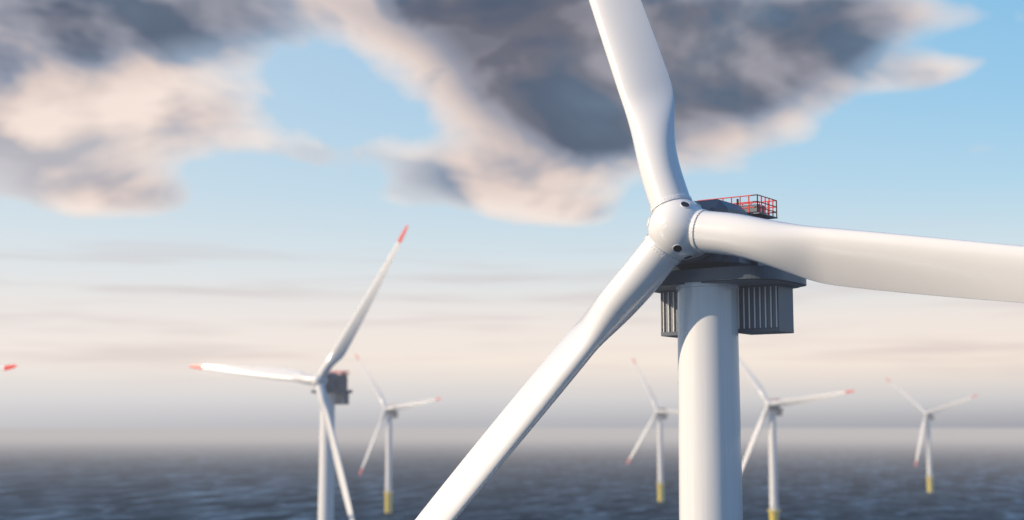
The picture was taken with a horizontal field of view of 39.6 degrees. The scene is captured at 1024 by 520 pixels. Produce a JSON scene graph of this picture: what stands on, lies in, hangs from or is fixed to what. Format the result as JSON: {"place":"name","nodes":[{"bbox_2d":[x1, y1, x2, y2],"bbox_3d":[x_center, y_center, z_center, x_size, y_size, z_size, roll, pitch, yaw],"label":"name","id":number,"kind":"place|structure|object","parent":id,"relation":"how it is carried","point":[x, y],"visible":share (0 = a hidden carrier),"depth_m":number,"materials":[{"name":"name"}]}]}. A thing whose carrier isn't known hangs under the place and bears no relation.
{"place":"outdoors","nodes":[
{"label":"outdoors","id":0,"kind":"place"},
{"bbox_2d":[0,428,1023,519],"bbox_3d":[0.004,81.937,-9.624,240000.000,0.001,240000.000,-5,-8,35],"label":"sea","id":1,"kind":"structure","parent":0,"point":[273,474],"depth_m":2492.41,"materials":[{"name":"liquid"}]},
{"bbox_2d":[0,365,16,371],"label":"wind turbine","id":2,"kind":"object","parent":1,"relation":"on","point":[5,367],"visible":1,"depth_m":496.84,"materials":[{"name":"white paint"}]},
{"bbox_2d":[189,224,407,519],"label":"wind turbine","id":3,"kind":"object","parent":1,"relation":"on","point":[331,391],"visible":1,"depth_m":536.91,"materials":[{"name":"white paint"}]},
{"bbox_2d":[355,354,440,512],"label":"wind turbine","id":4,"kind":"object","parent":1,"relation":"on","point":[390,412],"visible":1,"depth_m":1380.96,"materials":[{"name":"white paint"}]},
{"bbox_2d":[627,358,677,501],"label":"wind turbine","id":5,"kind":"object","parent":1,"relation":"on","point":[659,415],"visible":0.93,"depth_m":1593.22,"materials":[{"name":"white paint"}]},
{"bbox_2d":[415,0,1023,519],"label":"wind turbine","id":6,"kind":"object","parent":1,"relation":"on","point":[719,274],"visible":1,"depth_m":127.05,"materials":[{"name":"white paint"}]},
{"bbox_2d":[739,357,854,519],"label":"wind turbine","id":7,"kind":"object","parent":1,"relation":"on","point":[772,409],"visible":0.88,"depth_m":1081.29,"materials":[{"name":"white paint"}]},
{"bbox_2d":[886,378,976,492],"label":"wind turbine","id":8,"kind":"object","parent":1,"relation":"on","point":[928,416],"visible":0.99,"depth_m":1811.28,"materials":[{"name":"white paint"}]},
{"bbox_2d":[0,0,1023,427],"label":"sky","id":9,"kind":"structure","parent":0,"point":[184,183],"materials":[{"name":"blue"}]}
]}

